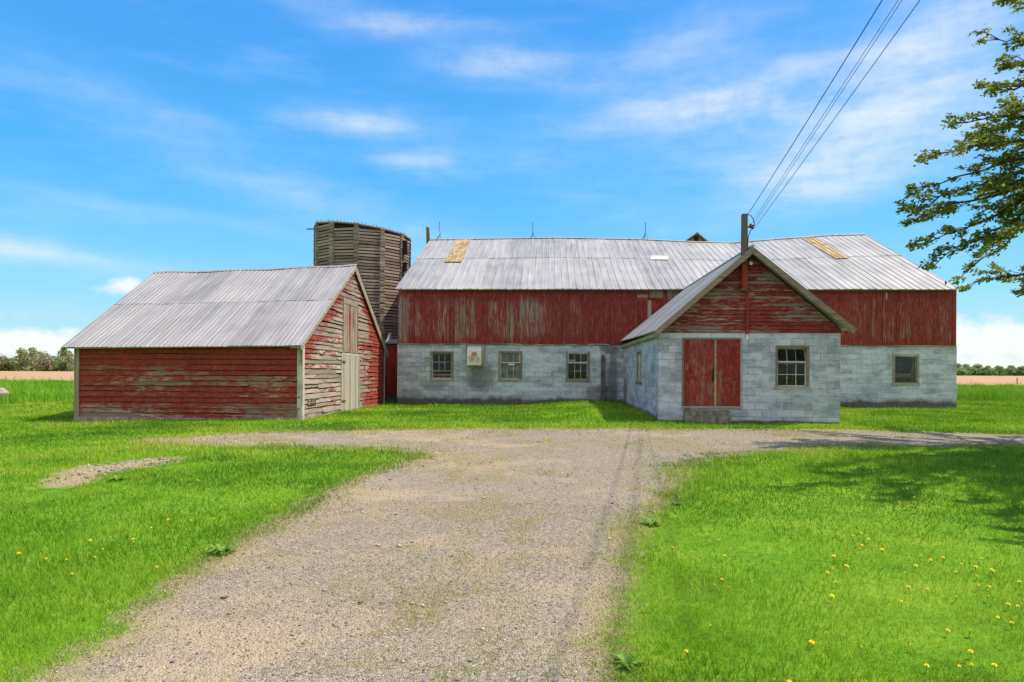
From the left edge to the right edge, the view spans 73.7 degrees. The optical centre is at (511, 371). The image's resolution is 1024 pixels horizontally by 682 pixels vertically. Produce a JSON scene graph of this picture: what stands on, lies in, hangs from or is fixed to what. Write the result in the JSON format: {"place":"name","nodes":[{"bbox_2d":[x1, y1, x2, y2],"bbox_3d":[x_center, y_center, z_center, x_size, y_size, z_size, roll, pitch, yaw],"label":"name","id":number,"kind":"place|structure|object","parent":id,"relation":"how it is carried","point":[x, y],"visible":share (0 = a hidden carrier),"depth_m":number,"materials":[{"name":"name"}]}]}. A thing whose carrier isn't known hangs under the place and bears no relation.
{"place":"outdoors","nodes":[
{"label":"outdoors","id":0,"kind":"place"},
{"bbox_2d":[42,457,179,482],"bbox_3d":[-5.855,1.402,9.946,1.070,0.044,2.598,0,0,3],"label":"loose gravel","id":1,"kind":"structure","parent":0,"point":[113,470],"depth_m":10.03,"materials":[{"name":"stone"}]},
{"bbox_2d":[21,499,663,681],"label":"loose gravel","id":2,"kind":"structure","parent":0,"point":[403,558],"depth_m":4.80,"materials":[{"name":"grey gravel"}]},
{"bbox_2d":[0,370,1023,681],"bbox_3d":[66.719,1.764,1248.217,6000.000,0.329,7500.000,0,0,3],"label":"ground","id":3,"kind":"structure","parent":0,"point":[952,634],"depth_m":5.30,"materials":[{"name":"green plant"}]},
{"bbox_2d":[0,388,8,397],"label":"boulder","id":4,"kind":"object","parent":3,"relation":"on","point":[3,391],"visible":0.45,"depth_m":33.88,"materials":[{"name":"pink stone"}]},
{"bbox_2d":[32,456,190,489],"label":"bare soil","id":5,"kind":"structure","parent":3,"relation":"on","point":[60,485],"depth_m":9.46,"materials":[{"name":"beige soil"}]},
{"bbox_2d":[106,475,128,480],"bbox_3d":[-5.129,1.390,8.873,0.291,0.066,0.278,0,0,-38],"label":"weed","id":6,"kind":"object","parent":3,"relation":"on","point":[120,477],"visible":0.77,"depth_m":8.87,"materials":[{"name":"green plant"}]},
{"bbox_2d":[61,264,388,421],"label":"shed","id":7,"kind":"structure","parent":3,"relation":"on","point":[297,342],"depth_m":20.65,"materials":[{"name":"wood"}]},
{"bbox_2d":[342,355,358,411],"bbox_3d":[-5.822,0.480,24.622,0.058,2.102,2.129,0,0,3],"label":"door","id":8,"kind":"structure","parent":7,"relation":"in","point":[350,397],"depth_m":24.61,"materials":[{"name":"brown wood"}]},
{"bbox_2d":[344,304,356,352],"bbox_3d":[-5.823,-1.516,24.653,0.032,1.708,1.649,0,0,3],"label":"loft door","id":9,"kind":"structure","parent":7,"relation":"in","point":[350,326],"depth_m":24.59,"materials":[{"name":"paint"}]},
{"bbox_2d":[306,219,410,345],"bbox_3d":[-8.581,-3.417,38.514,5.764,9.644,5.408,0,0,3],"label":"wooden silo","id":10,"kind":"object","parent":3,"relation":"on","point":[380,257],"visible":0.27,"depth_m":36.31,"materials":[{"name":"grey wood"}]},
{"bbox_2d":[384,332,397,401],"bbox_3d":[-6.141,-0.074,33.117,2.799,3.384,5.122,0,0,3],"label":"feed room","id":11,"kind":"object","parent":3,"relation":"on","point":[391,378],"visible":0.14,"depth_m":30.91,"materials":[{"name":"red paint"}]},
{"bbox_2d":[0,427,1023,681],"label":"gravel drive","id":12,"kind":"structure","parent":3,"relation":"on","point":[204,647],"depth_m":4.81,"materials":[{"name":"grey gravel"}]},
{"bbox_2d":[202,543,236,555],"bbox_3d":[-2.294,1.401,5.374,0.294,0.074,0.258,0,0,3],"label":"weed","id":13,"kind":"object","parent":12,"relation":"on","point":[220,550],"visible":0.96,"depth_m":5.38,"materials":[{"name":"green plant"}]},
{"bbox_2d":[170,460,685,681],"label":"loose gravel","id":14,"kind":"structure","parent":12,"relation":"on","point":[407,629],"depth_m":6.37,"materials":[{"name":"grey gravel"}]},
{"bbox_2d":[46,424,1022,681],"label":"drive weeds","id":15,"kind":"object","parent":12,"relation":"on","point":[402,450],"visible":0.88,"depth_m":5.96,"materials":[{"name":"green plant"}]},
{"bbox_2d":[612,651,644,670],"bbox_3d":[0.558,1.431,3.368,0.183,0.044,0.198,0,0,40],"label":"weed","id":16,"kind":"object","parent":12,"relation":"on","point":[621,657],"visible":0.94,"depth_m":3.37,"materials":[{"name":"green plant"}]},
{"bbox_2d":[642,518,660,526],"bbox_3d":[1.320,1.426,6.451,0.222,0.062,0.239,0,0,-34],"label":"weed","id":17,"kind":"object","parent":12,"relation":"on","point":[649,522],"visible":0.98,"depth_m":6.45,"materials":[{"name":"green plant"}]},
{"bbox_2d":[395,222,957,408],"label":"barn","id":18,"kind":"structure","parent":3,"relation":"on","point":[531,320],"depth_m":29.07,"materials":[{"name":"paint"}]},
{"bbox_2d":[429,351,453,380],"bbox_3d":[-2.997,-0.223,29.257,1.047,1.249,0.210,0,0,3],"label":"window","id":19,"kind":"structure","parent":18,"relation":"in","point":[433,377],"depth_m":29.21,"materials":[{"name":"paint"}]},
{"bbox_2d":[498,351,522,380],"bbox_3d":[-0.074,-0.213,29.070,1.062,1.281,0.150,0,0,3],"label":"window","id":20,"kind":"structure","parent":18,"relation":"in","point":[518,369],"depth_m":29.07,"materials":[{"name":"paint"}]},
{"bbox_2d":[565,351,589,380],"bbox_3d":[2.785,-0.203,28.933,1.049,1.266,0.180,0,0,3],"label":"window","id":21,"kind":"structure","parent":18,"relation":"in","point":[567,352],"depth_m":28.90,"materials":[{"name":"paint"}]},
{"bbox_2d":[892,354,919,384],"bbox_3d":[16.245,-0.074,28.218,1.093,1.297,0.190,0,0,3],"label":"window","id":22,"kind":"structure","parent":18,"relation":"in","point":[915,357],"depth_m":28.18,"materials":[{"name":"paint"}]},
{"bbox_2d":[620,245,856,423],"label":"milk house","id":23,"kind":"structure","parent":3,"relation":"on","point":[718,346],"depth_m":19.47,"materials":[{"name":"paint"}]},
{"bbox_2d":[635,350,641,383],"bbox_3d":[4.463,-0.142,23.807,0.150,1.170,1.256,0,0,3],"label":"window","id":24,"kind":"structure","parent":23,"relation":"in","point":[639,353],"depth_m":24.22,"materials":[{"name":"paint"}]},
{"bbox_2d":[684,340,713,405],"bbox_3d":[5.351,0.046,19.547,0.845,1.887,0.089,0,0,3],"label":"door","id":25,"kind":"structure","parent":23,"relation":"in","point":[698,354],"depth_m":19.56,"materials":[{"name":"paint"}]},
{"bbox_2d":[716,340,739,405],"bbox_3d":[6.175,0.046,19.511,0.657,1.880,0.033,0,0,3],"label":"door","id":26,"kind":"structure","parent":23,"relation":"in","point":[728,351],"depth_m":19.50,"materials":[{"name":"paint"}]},
{"bbox_2d":[739,214,754,290],"bbox_3d":[6.658,-3.356,19.308,0.390,2.170,0.170,0,0,3],"label":"utility post","id":27,"kind":"object","parent":23,"relation":"attached to","point":[744,249],"visible":0.98,"depth_m":19.24,"materials":[{"name":"brown wood"}]},
{"bbox_2d":[748,0,882,213],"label":"overhead wire","id":28,"kind":"object","parent":27,"relation":"attached to","point":[823,94],"visible":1,"depth_m":12.42,"materials":[{"name":"black metal"}]},
{"bbox_2d":[752,1,897,221],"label":"overhead wire","id":29,"kind":"object","parent":27,"relation":"attached to","point":[827,108],"visible":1,"depth_m":12.78,"materials":[{"name":"black metal"}]},
{"bbox_2d":[754,0,901,222],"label":"overhead wire","id":30,"kind":"object","parent":27,"relation":"attached to","point":[840,93],"visible":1,"depth_m":12.26,"materials":[{"name":"black metal"}]},
{"bbox_2d":[755,0,919,226],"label":"overhead wire","id":31,"kind":"object","parent":27,"relation":"attached to","point":[846,101],"visible":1,"depth_m":12.48,"materials":[{"name":"black metal"}]},
{"bbox_2d":[774,345,810,389],"bbox_3d":[7.976,-0.114,19.491,1.033,1.273,0.217,0,0,3],"label":"window","id":32,"kind":"structure","parent":23,"relation":"in","point":[806,353],"depth_m":19.44,"materials":[{"name":"paint"}]},
{"bbox_2d":[790,357,799,384],"bbox_3d":[9.438,0.107,22.478,0.150,1.155,1.180,0,0,3],"label":"window","id":33,"kind":"structure","parent":23,"relation":"in","point":[792,377],"depth_m":22.75,"materials":[{"name":"glass"}]},
{"bbox_2d":[893,0,1023,296],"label":"maple tree","id":34,"kind":"object","parent":3,"relation":"on","point":[1005,182],"visible":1,"depth_m":13.80,"materials":[{"name":"green plant"}]},
{"bbox_2d":[957,368,967,375],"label":"tree","id":35,"kind":"object","parent":3,"relation":"on","point":[961,370],"visible":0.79,"depth_m":503.76,"materials":[{"name":"green plant"}]},
{"bbox_2d":[960,368,973,375],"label":"tree","id":36,"kind":"object","parent":3,"relation":"on","point":[969,373],"visible":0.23,"depth_m":509.25,"materials":[{"name":"green plant"}]},
{"bbox_2d":[971,363,982,368],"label":"tree","id":37,"kind":"object","parent":3,"relation":"on","point":[978,365],"visible":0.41,"depth_m":552.20,"materials":[{"name":"green plant"}]},
{"bbox_2d":[975,367,996,375],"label":"tree","id":38,"kind":"object","parent":3,"relation":"on","point":[980,371],"visible":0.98,"depth_m":504.02,"materials":[{"name":"green plant"}]},
{"bbox_2d":[984,365,993,375],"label":"tree","id":39,"kind":"object","parent":3,"relation":"on","point":[987,367],"visible":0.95,"depth_m":503.49,"materials":[{"name":"green plant"}]},
{"bbox_2d":[994,365,1007,375],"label":"tree","id":40,"kind":"object","parent":3,"relation":"on","point":[998,367],"visible":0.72,"depth_m":515.15,"materials":[{"name":"green plant"}]},
{"bbox_2d":[1004,365,1015,375],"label":"tree","id":41,"kind":"object","parent":3,"relation":"on","point":[1010,368],"visible":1,"depth_m":508.26,"materials":[{"name":"green plant"}]},
{"bbox_2d":[1015,366,1023,375],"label":"tree","id":42,"kind":"object","parent":3,"relation":"on","point":[1020,368],"visible":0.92,"depth_m":512.11,"materials":[{"name":"green plant"}]},
{"bbox_2d":[0,375,1023,403],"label":"tall grass","id":43,"kind":"structure","parent":0,"point":[25,389],"depth_m":39.70,"materials":[{"name":"green plant"}]},
{"bbox_2d":[0,371,1023,385],"bbox_3d":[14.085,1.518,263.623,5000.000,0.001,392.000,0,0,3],"label":"ploughed field","id":44,"kind":"structure","parent":0,"point":[68,375],"depth_m":148.99,"materials":[{"name":"soil"}]},
{"bbox_2d":[0,353,12,370],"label":"tree","id":45,"kind":"object","parent":44,"relation":"on","point":[2,360],"visible":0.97,"depth_m":387.22,"materials":[{"name":"brown plant"}]},
{"bbox_2d":[2,358,19,370],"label":"tree","id":46,"kind":"object","parent":44,"relation":"on","point":[10,366],"visible":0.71,"depth_m":389.42,"materials":[{"name":"green plant"}]},
{"bbox_2d":[10,347,33,370],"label":"tree","id":47,"kind":"object","parent":44,"relation":"on","point":[21,352],"visible":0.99,"depth_m":386.14,"materials":[{"name":"green plant"}]},
{"bbox_2d":[25,347,39,370],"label":"tree","id":48,"kind":"object","parent":44,"relation":"on","point":[32,351],"visible":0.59,"depth_m":400.25,"materials":[{"name":"green plant"}]},
{"bbox_2d":[33,350,54,370],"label":"tree","id":49,"kind":"object","parent":44,"relation":"on","point":[42,359],"visible":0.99,"depth_m":384.38,"materials":[{"name":"brown plant"}]},
{"bbox_2d":[43,358,62,370],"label":"tree","id":50,"kind":"object","parent":44,"relation":"on","point":[56,366],"visible":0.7,"depth_m":391.57,"materials":[{"name":"green plant"}]},
{"bbox_2d":[57,349,73,370],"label":"tree","id":51,"kind":"object","parent":44,"relation":"on","point":[63,354],"visible":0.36,"depth_m":417.32,"materials":[{"name":"green plant"}]},
{"bbox_2d":[59,359,72,370],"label":"tree","id":52,"kind":"object","parent":44,"relation":"on","point":[64,364],"visible":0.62,"depth_m":394.55,"materials":[{"name":"green plant"}]},
{"bbox_2d":[63,353,73,370],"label":"tree","id":53,"kind":"object","parent":44,"relation":"on","point":[70,365],"visible":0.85,"depth_m":391.56,"materials":[{"name":"green plant"}]},
{"bbox_2d":[0,0,1023,368],"label":"sky","id":54,"kind":"structure","parent":0,"point":[139,139],"materials":[{"name":"blue"}]},
{"bbox_2d":[135,428,983,503],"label":"loose gravel","id":55,"kind":"structure","parent":0,"point":[558,451],"depth_m":13.48,"materials":[{"name":"grey gravel"}]}
]}

